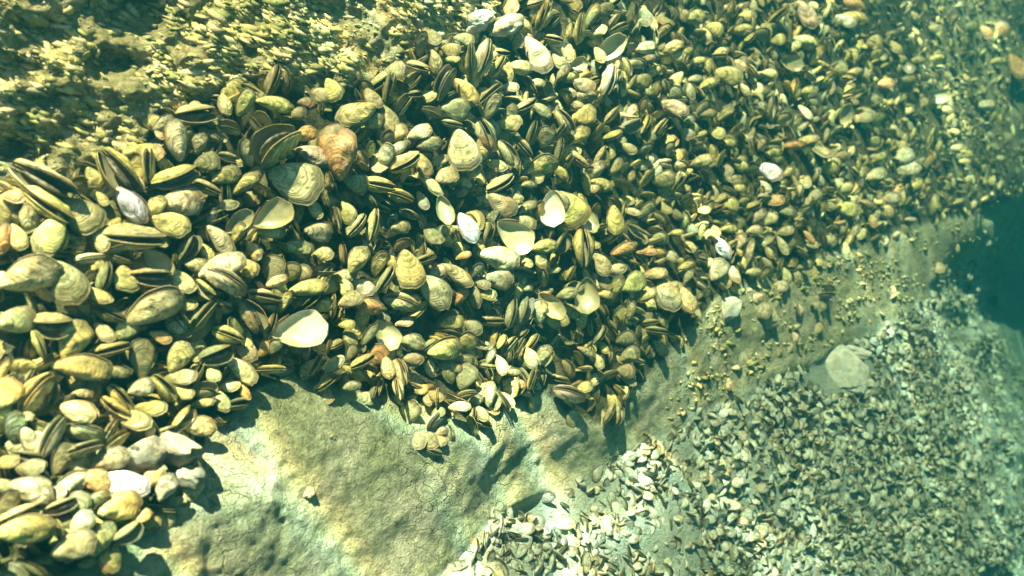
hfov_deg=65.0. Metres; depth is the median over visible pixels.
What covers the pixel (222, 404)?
mussel
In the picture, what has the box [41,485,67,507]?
mussel
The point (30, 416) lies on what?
mussel
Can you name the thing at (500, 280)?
mussel
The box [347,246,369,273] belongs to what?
mussel
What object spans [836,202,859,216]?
mussel
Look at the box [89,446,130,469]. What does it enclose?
mussel
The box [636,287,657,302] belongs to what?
mussel
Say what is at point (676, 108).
mussel
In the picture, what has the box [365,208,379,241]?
mussel
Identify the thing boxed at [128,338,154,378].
mussel
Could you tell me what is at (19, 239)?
mussel
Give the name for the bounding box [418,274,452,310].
mussel
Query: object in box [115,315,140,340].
mussel
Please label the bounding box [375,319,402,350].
empty shell
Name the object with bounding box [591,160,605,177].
mussel
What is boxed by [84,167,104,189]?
mussel
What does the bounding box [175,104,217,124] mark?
mussel
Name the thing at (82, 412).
mussel
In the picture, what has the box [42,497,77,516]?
mussel
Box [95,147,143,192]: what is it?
mussel
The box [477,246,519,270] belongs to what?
mussel
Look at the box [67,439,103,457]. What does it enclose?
mussel
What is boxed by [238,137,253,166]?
mussel
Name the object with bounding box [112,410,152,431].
mussel
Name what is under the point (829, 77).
mussel
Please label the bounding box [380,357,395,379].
mussel
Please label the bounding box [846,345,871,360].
mussel
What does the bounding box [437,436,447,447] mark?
mussel
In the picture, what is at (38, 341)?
mussel
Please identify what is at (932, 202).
mussel
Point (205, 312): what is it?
mussel
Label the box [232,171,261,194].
mussel
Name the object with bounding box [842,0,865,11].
mussel
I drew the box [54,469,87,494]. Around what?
mussel
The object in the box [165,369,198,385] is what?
mussel
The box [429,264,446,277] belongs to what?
mussel
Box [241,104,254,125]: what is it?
mussel
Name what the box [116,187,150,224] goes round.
mussel
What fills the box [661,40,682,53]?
mussel
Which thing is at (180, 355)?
mussel
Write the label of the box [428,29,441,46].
mussel
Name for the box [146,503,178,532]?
mussel
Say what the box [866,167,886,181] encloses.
mussel
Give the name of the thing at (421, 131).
mussel
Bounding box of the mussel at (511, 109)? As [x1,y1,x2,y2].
[503,103,518,116]
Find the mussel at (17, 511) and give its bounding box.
[0,503,41,525]
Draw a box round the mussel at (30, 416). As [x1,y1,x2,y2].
[19,410,34,421]
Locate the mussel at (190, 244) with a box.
[176,232,202,264]
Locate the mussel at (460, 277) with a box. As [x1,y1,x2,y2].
[441,263,473,288]
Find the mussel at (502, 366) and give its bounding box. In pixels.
[493,355,508,376]
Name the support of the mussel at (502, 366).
on the mussel bed
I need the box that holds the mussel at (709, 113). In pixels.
[697,108,717,117]
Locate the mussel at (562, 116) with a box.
[555,108,575,136]
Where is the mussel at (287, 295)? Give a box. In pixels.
[277,290,292,312]
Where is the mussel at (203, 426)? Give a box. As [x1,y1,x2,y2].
[180,415,216,436]
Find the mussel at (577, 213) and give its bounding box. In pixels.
[560,191,590,229]
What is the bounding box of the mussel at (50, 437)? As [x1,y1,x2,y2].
[36,414,66,457]
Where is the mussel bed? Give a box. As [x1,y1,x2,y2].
[0,0,1023,575]
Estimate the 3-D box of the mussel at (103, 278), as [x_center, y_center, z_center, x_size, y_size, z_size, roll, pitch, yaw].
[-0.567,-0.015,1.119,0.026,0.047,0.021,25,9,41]
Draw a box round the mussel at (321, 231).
[304,221,332,242]
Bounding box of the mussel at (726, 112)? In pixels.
[718,105,734,121]
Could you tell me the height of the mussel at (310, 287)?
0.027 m
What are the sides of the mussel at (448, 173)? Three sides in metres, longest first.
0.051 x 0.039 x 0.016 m
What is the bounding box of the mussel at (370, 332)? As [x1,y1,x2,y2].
[361,322,379,344]
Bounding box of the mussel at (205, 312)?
[190,300,216,333]
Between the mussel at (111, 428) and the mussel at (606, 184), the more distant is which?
the mussel at (606, 184)
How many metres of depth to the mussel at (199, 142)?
1.26 m
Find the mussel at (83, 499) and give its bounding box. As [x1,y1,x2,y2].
[68,491,91,514]
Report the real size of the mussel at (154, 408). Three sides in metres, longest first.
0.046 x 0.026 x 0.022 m
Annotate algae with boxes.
[0,0,1023,575]
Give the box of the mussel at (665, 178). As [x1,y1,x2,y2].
[652,169,675,187]
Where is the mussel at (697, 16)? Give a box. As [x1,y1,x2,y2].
[684,9,706,24]
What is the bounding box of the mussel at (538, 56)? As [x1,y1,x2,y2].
[523,36,552,74]
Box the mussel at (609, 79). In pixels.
[600,64,617,96]
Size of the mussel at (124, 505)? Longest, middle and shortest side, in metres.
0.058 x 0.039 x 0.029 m
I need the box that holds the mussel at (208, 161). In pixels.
[193,151,219,171]
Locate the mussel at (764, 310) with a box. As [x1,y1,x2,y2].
[755,302,773,319]
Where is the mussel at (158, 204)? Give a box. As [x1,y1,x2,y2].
[146,195,168,221]
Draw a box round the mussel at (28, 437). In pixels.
[17,426,42,451]
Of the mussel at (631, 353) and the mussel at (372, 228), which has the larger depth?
the mussel at (631, 353)
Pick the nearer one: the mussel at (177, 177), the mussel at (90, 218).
the mussel at (90, 218)
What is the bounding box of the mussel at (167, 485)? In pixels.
[155,473,179,501]
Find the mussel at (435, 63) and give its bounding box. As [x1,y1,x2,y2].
[428,49,442,74]
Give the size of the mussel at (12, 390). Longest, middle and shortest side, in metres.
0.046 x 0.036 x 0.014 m
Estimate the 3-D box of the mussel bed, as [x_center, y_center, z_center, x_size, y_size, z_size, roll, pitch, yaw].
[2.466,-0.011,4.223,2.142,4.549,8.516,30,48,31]
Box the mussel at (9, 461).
[0,454,20,469]
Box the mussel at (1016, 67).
[1007,54,1023,78]
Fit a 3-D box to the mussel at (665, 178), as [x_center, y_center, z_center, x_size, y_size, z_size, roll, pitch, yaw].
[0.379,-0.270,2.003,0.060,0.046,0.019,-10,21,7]
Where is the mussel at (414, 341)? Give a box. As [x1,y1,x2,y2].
[401,333,425,350]
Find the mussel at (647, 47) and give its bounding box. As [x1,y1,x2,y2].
[634,40,656,54]
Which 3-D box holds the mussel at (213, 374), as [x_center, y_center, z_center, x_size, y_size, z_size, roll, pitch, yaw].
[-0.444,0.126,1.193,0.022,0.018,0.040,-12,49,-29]
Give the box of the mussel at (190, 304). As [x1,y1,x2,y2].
[179,298,197,311]
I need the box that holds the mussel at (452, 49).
[441,43,460,56]
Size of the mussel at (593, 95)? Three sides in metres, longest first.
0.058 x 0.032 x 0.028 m
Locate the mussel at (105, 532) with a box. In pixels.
[90,521,116,556]
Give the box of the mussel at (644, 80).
[632,73,652,88]
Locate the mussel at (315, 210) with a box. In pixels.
[305,202,323,219]
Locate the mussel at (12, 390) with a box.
[0,376,24,410]
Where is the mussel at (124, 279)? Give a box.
[113,265,139,293]
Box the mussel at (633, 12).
[626,1,638,31]
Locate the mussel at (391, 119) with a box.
[377,105,399,132]
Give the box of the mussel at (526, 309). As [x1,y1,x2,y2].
[516,296,534,325]
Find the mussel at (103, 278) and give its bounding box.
[95,261,112,290]
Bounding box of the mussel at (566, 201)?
[555,190,570,212]
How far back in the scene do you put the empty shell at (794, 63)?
2.50 m
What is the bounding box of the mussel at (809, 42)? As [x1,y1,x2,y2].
[793,35,817,49]
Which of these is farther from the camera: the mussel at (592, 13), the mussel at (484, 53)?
the mussel at (592, 13)
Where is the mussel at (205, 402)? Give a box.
[190,397,215,409]
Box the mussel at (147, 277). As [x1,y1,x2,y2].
[130,268,171,287]
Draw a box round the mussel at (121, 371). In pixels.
[109,365,132,378]
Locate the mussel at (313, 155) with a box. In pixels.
[295,145,327,168]
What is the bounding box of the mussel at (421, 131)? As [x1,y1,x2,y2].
[407,123,432,140]
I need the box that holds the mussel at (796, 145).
[784,140,806,149]
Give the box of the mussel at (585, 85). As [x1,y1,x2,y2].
[573,78,595,93]
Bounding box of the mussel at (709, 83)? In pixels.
[700,77,717,90]
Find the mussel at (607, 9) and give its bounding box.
[596,2,614,18]
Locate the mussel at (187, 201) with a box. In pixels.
[163,186,204,216]
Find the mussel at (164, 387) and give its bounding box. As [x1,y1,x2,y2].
[151,374,177,402]
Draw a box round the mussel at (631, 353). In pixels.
[619,345,639,362]
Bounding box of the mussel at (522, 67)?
[511,60,532,75]
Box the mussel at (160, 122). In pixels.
[153,114,174,130]
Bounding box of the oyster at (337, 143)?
[318,123,356,180]
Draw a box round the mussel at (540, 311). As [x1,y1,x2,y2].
[532,298,547,324]
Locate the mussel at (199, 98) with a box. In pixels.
[191,95,202,101]
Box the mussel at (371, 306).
[355,297,384,314]
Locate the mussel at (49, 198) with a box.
[21,185,74,223]
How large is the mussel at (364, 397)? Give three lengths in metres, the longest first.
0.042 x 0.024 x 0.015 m
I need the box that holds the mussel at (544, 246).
[532,239,557,253]
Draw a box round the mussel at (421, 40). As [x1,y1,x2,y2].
[414,30,427,53]
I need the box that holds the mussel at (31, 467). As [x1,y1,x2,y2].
[15,459,46,475]
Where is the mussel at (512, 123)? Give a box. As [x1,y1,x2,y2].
[497,115,522,131]
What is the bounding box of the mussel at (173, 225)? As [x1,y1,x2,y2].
[150,212,190,238]
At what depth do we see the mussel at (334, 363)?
1.33 m
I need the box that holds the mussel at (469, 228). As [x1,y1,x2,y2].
[457,213,480,243]
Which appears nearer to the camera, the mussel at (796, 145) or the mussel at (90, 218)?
the mussel at (90, 218)
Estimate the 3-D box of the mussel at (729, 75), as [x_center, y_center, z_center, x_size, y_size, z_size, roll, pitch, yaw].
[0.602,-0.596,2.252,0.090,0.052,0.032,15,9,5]
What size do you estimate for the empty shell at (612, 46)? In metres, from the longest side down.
0.092 x 0.051 x 0.024 m
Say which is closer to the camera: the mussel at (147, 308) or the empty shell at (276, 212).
the mussel at (147, 308)
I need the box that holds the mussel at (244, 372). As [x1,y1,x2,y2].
[226,358,258,385]
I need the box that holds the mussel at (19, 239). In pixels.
[10,224,28,250]
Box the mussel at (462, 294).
[454,287,469,305]
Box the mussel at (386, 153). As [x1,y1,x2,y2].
[378,142,395,164]
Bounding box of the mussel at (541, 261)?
[534,252,546,268]
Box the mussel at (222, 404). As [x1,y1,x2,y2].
[214,390,230,412]
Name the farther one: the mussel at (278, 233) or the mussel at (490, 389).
the mussel at (490, 389)
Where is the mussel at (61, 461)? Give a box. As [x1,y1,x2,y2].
[51,442,76,474]
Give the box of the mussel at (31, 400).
[17,373,54,411]
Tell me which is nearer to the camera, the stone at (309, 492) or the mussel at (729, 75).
the stone at (309, 492)
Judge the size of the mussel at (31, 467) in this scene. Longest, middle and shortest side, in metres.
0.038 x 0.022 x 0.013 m
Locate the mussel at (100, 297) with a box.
[87,287,113,305]
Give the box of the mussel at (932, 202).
[926,193,938,215]
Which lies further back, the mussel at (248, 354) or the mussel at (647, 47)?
the mussel at (647, 47)
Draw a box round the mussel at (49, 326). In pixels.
[33,312,72,339]
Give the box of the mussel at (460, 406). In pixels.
[448,401,470,411]
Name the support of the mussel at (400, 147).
on the mussel bed
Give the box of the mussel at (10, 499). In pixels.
[0,489,20,514]
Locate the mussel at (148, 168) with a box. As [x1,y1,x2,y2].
[141,147,154,183]
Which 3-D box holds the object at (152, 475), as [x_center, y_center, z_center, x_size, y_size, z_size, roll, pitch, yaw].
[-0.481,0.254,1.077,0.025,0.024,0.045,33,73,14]
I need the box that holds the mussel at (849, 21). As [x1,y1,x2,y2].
[835,14,856,27]
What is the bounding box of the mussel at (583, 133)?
[570,125,590,143]
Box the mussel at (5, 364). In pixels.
[0,357,12,376]
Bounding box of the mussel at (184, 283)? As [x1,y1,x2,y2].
[167,269,197,294]
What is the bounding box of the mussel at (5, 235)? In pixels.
[0,222,11,254]
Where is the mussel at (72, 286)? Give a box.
[51,261,92,305]
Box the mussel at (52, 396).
[35,381,59,413]
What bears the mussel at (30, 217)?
on the mussel bed
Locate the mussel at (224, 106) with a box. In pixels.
[217,93,232,116]
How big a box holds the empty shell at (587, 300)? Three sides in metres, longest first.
0.083 x 0.055 x 0.021 m
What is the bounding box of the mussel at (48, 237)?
[30,212,66,256]
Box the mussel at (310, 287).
[288,279,328,298]
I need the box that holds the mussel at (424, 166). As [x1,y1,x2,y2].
[416,153,433,177]
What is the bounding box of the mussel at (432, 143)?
[416,136,441,151]
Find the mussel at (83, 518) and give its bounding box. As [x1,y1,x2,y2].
[70,509,95,532]
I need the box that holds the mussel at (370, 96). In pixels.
[363,88,383,109]
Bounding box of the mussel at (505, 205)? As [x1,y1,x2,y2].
[487,193,517,218]
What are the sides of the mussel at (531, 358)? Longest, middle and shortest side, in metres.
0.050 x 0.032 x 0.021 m
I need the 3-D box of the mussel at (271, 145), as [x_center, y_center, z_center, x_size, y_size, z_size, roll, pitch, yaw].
[-0.386,-0.235,1.320,0.050,0.069,0.092,38,59,12]
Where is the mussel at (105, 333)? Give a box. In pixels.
[92,322,116,343]
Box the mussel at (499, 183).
[486,173,513,192]
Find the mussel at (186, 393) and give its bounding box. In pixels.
[170,386,195,400]
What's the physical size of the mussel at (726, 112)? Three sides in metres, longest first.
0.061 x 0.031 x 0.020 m
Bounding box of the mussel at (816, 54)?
[809,45,824,64]
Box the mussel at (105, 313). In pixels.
[92,305,125,322]
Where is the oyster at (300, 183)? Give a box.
[267,162,324,205]
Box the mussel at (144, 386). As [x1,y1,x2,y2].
[127,377,154,396]
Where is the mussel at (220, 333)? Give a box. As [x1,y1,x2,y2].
[211,325,243,343]
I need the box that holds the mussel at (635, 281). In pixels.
[622,270,646,292]
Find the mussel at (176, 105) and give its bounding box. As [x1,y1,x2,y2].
[168,99,183,111]
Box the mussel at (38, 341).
[31,330,46,358]
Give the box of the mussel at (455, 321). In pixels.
[440,314,464,328]
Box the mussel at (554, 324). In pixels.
[545,315,560,329]
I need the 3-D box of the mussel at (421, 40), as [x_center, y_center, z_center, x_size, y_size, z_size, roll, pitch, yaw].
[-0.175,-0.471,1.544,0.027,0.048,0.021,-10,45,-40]
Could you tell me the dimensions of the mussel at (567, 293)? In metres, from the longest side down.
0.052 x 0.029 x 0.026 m
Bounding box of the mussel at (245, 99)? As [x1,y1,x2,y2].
[235,87,255,116]
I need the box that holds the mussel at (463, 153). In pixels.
[447,129,481,171]
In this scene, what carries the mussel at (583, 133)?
on the mussel bed
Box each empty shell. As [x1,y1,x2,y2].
[143,248,174,277]
[225,208,253,233]
[252,197,294,228]
[270,310,328,347]
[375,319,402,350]
[436,195,454,225]
[497,219,534,255]
[538,292,566,319]
[540,190,564,227]
[574,277,599,314]
[581,211,598,232]
[599,33,627,60]
[780,55,803,71]
[839,103,853,127]
[928,89,951,103]
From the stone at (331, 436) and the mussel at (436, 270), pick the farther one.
the mussel at (436, 270)
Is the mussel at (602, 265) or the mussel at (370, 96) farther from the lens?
the mussel at (602, 265)
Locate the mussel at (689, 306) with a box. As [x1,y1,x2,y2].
[678,287,697,314]
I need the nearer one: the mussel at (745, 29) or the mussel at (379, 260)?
the mussel at (379, 260)
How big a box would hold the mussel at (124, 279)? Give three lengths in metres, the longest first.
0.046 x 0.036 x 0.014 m
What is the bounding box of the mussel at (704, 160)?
[690,154,713,168]
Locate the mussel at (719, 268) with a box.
[709,257,729,280]
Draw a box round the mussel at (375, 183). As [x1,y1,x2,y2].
[368,176,395,192]
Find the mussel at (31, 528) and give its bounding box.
[0,513,56,543]
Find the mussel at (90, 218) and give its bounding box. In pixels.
[61,197,105,235]
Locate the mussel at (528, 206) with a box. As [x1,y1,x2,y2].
[517,200,537,215]
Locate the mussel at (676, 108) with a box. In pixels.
[660,99,688,117]
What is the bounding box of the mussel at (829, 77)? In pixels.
[821,70,838,87]
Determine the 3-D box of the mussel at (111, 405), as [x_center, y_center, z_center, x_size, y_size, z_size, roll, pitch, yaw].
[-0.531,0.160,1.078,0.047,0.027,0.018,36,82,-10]
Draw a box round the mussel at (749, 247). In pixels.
[743,237,754,258]
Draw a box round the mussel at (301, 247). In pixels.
[281,239,313,255]
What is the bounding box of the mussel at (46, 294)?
[33,287,55,301]
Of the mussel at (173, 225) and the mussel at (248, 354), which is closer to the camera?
the mussel at (173, 225)
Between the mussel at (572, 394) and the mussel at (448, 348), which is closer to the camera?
the mussel at (448, 348)
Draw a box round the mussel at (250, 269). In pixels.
[239,259,259,278]
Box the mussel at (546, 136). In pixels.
[538,126,556,148]
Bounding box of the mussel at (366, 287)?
[352,278,375,296]
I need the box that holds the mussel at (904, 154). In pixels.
[894,146,914,163]
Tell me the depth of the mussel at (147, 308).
1.13 m
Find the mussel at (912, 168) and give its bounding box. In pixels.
[897,160,921,176]
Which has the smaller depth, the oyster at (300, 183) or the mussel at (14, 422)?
the mussel at (14, 422)
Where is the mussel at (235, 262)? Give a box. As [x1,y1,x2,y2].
[198,251,246,279]
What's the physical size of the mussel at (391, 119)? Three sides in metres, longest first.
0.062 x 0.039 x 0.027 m
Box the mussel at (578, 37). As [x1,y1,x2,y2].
[573,12,585,43]
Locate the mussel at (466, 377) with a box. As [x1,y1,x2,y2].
[456,362,478,389]
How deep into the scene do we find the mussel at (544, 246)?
1.69 m
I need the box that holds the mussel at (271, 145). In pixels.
[249,123,301,168]
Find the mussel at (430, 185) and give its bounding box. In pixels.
[417,174,443,196]
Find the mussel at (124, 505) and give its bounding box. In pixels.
[93,489,142,520]
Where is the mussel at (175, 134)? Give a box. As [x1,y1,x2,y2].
[163,118,188,161]
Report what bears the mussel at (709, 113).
on the mussel bed
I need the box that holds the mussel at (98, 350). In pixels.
[87,342,130,357]
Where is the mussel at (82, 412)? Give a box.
[59,400,98,424]
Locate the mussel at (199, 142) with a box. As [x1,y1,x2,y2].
[191,132,207,154]
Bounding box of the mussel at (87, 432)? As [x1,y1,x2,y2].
[64,423,106,440]
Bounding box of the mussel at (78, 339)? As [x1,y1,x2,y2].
[58,319,93,357]
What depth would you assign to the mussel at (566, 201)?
1.74 m
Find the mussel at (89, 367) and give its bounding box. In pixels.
[51,353,113,380]
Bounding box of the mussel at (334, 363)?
[324,355,344,373]
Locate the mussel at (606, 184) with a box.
[591,178,612,192]
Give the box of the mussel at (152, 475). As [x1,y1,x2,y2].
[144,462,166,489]
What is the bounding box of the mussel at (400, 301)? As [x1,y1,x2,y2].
[382,292,419,311]
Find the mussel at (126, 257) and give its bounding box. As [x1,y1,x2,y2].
[105,251,135,264]
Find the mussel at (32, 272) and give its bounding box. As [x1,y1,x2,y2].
[0,253,63,292]
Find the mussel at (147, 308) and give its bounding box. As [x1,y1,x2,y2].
[125,285,185,325]
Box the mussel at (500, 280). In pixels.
[483,269,513,290]
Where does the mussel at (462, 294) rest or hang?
on the mussel bed
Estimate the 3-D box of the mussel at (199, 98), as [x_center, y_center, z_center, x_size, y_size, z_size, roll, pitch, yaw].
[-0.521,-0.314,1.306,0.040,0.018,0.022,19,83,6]
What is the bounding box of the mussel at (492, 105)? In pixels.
[483,92,501,119]
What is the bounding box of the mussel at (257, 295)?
[249,288,282,302]
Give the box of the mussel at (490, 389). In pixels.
[483,381,496,406]
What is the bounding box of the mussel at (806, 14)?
[795,1,818,29]
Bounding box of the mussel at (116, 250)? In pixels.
[104,237,142,254]
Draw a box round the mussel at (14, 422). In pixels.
[3,410,26,442]
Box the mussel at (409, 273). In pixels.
[394,249,426,288]
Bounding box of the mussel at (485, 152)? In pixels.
[476,134,493,162]
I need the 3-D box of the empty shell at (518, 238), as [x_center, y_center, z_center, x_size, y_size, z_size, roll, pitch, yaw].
[0.006,-0.105,1.632,0.091,0.023,0.061,36,83,-6]
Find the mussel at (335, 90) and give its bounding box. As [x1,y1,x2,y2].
[324,78,344,102]
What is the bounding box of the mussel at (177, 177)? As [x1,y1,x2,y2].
[151,164,199,189]
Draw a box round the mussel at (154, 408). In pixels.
[134,400,168,417]
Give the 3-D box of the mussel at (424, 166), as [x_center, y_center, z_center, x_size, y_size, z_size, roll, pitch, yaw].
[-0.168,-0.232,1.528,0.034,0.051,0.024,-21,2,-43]
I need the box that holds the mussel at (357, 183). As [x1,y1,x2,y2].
[343,174,369,193]
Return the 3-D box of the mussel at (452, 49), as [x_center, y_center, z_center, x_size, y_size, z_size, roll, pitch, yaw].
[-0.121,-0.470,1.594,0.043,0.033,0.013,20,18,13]
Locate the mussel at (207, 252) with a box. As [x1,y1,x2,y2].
[199,244,214,260]
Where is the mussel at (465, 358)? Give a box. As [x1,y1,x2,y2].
[454,354,474,364]
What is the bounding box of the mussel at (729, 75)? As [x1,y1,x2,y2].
[714,66,742,85]
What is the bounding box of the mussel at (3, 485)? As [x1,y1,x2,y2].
[0,479,10,492]
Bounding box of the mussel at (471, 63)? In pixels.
[465,43,477,80]
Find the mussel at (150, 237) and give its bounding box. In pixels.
[102,223,166,250]
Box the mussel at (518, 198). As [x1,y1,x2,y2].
[509,193,523,205]
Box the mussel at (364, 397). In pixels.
[359,391,376,405]
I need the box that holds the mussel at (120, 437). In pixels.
[96,430,129,454]
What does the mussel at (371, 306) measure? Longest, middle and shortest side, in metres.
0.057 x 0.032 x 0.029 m
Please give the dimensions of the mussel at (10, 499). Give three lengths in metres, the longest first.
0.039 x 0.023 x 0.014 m
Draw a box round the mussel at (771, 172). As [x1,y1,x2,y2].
[757,163,783,181]
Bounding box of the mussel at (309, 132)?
[298,125,317,141]
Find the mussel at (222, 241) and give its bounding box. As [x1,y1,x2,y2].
[206,225,235,252]
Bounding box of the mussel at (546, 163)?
[527,153,559,174]
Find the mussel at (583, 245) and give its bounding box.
[572,227,593,267]
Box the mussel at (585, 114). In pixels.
[571,104,596,124]
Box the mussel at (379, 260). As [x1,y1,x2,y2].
[371,250,388,276]
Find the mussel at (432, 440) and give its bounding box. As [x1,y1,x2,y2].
[414,431,438,449]
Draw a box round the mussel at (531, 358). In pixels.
[523,347,539,368]
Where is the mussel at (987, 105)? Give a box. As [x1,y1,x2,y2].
[979,99,996,112]
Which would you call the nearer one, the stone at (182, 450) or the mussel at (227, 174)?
the stone at (182, 450)
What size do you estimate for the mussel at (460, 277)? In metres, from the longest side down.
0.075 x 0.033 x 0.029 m
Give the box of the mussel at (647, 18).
[640,7,652,27]
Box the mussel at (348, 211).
[340,201,356,224]
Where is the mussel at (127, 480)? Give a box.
[109,471,150,497]
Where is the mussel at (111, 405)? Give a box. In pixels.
[100,396,131,419]
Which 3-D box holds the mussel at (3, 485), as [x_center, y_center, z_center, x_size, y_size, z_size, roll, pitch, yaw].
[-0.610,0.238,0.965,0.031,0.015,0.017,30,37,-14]
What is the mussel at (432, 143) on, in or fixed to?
on the mussel bed
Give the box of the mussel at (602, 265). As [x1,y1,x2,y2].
[592,253,611,276]
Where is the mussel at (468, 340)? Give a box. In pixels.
[458,331,477,350]
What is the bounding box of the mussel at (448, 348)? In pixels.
[427,336,461,359]
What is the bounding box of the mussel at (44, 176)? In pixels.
[8,158,80,208]
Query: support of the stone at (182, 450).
on the seabed
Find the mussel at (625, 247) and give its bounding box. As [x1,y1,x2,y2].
[610,241,637,256]
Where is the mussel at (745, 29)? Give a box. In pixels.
[732,23,753,35]
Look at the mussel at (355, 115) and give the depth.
1.43 m
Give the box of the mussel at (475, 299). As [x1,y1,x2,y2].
[469,285,482,308]
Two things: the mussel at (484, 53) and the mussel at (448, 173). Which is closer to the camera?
the mussel at (448, 173)
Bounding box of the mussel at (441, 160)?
[430,154,449,167]
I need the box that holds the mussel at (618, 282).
[610,274,625,296]
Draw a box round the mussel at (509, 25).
[489,13,524,37]
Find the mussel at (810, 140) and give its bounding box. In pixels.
[798,134,819,147]
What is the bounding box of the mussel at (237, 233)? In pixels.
[231,221,246,243]
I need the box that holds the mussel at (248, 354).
[235,346,258,362]
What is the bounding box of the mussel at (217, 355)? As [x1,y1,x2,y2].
[198,345,233,366]
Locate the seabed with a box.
[0,0,1023,575]
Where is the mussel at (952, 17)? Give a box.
[945,9,958,29]
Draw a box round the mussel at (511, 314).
[505,298,517,327]
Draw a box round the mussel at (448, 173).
[435,163,458,184]
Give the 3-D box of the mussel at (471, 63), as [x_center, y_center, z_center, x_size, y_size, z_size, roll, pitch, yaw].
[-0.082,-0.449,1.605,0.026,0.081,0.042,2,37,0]
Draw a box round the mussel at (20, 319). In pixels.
[0,306,36,332]
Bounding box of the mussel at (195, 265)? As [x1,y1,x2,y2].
[184,258,207,273]
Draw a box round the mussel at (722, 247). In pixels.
[713,236,731,259]
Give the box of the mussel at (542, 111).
[530,103,551,118]
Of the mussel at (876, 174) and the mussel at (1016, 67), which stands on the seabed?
the mussel at (1016, 67)
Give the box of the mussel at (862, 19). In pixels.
[843,11,869,27]
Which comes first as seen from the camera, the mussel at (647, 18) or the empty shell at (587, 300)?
the empty shell at (587, 300)
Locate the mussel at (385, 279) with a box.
[375,265,394,292]
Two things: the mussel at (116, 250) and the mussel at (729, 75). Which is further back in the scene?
the mussel at (729, 75)
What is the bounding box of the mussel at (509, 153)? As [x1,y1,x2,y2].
[498,140,518,166]
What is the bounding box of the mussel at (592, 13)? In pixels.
[585,3,600,28]
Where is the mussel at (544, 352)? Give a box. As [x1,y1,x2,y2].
[536,345,552,365]
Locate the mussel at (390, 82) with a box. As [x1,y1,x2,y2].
[382,71,395,103]
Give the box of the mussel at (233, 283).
[205,267,247,295]
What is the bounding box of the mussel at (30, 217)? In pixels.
[18,203,41,235]
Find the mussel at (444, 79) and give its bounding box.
[433,64,456,101]
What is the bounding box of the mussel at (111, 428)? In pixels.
[100,418,118,450]
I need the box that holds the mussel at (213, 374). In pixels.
[206,362,221,382]
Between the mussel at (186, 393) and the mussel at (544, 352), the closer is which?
the mussel at (186, 393)
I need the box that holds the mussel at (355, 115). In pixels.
[335,100,376,128]
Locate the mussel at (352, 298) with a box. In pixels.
[338,290,364,307]
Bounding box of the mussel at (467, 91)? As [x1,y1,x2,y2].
[453,78,479,106]
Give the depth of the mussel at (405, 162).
1.48 m
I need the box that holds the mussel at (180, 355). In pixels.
[167,341,194,372]
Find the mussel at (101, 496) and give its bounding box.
[90,488,110,506]
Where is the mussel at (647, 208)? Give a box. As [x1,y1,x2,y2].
[637,200,656,218]
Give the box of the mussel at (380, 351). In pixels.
[369,343,390,365]
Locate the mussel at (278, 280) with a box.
[265,273,288,288]
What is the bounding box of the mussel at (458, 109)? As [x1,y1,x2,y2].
[441,97,470,120]
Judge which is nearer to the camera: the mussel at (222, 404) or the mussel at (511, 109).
the mussel at (222, 404)
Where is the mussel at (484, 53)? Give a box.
[476,38,493,78]
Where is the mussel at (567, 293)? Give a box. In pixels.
[556,287,577,300]
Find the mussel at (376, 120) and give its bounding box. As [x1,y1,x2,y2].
[365,111,384,129]
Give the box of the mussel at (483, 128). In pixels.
[473,117,496,151]
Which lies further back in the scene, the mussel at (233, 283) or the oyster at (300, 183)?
the oyster at (300, 183)
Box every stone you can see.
[126,435,166,473]
[159,430,205,468]
[174,464,206,490]
[303,486,314,498]
[327,432,336,439]
[465,9,495,35]
[721,296,741,321]
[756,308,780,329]
[826,344,868,395]
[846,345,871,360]
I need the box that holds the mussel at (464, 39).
[454,33,474,46]
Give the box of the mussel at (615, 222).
[606,205,624,235]
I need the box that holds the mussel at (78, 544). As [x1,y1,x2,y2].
[51,528,97,561]
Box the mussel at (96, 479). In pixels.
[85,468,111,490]
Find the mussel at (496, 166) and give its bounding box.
[485,159,507,172]
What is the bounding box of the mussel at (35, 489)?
[7,475,54,504]
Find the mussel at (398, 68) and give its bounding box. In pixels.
[384,61,405,78]
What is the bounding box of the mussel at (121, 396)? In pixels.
[107,384,133,409]
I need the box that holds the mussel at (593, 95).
[575,90,598,101]
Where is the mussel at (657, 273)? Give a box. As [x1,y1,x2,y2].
[644,267,667,281]
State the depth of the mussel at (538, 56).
1.73 m
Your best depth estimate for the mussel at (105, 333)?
1.11 m
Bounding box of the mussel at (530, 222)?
[513,216,536,229]
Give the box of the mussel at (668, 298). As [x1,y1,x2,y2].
[654,278,681,313]
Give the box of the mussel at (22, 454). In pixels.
[10,450,44,466]
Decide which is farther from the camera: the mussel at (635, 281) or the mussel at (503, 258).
the mussel at (635, 281)
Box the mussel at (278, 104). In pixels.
[255,96,293,113]
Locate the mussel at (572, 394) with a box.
[552,384,585,402]
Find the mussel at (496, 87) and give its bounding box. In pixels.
[478,83,502,107]
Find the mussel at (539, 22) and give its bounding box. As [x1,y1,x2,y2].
[535,2,548,31]
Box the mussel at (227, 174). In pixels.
[211,165,241,185]
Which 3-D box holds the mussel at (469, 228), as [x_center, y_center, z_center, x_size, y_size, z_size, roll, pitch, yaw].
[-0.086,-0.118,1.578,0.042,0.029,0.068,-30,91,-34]
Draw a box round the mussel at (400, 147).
[393,141,406,158]
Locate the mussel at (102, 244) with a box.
[92,227,111,253]
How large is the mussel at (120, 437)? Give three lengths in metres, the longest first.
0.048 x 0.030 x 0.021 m
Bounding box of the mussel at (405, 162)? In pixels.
[389,151,420,172]
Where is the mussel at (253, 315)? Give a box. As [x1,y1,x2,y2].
[238,299,268,333]
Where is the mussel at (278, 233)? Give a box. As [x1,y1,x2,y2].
[257,227,285,238]

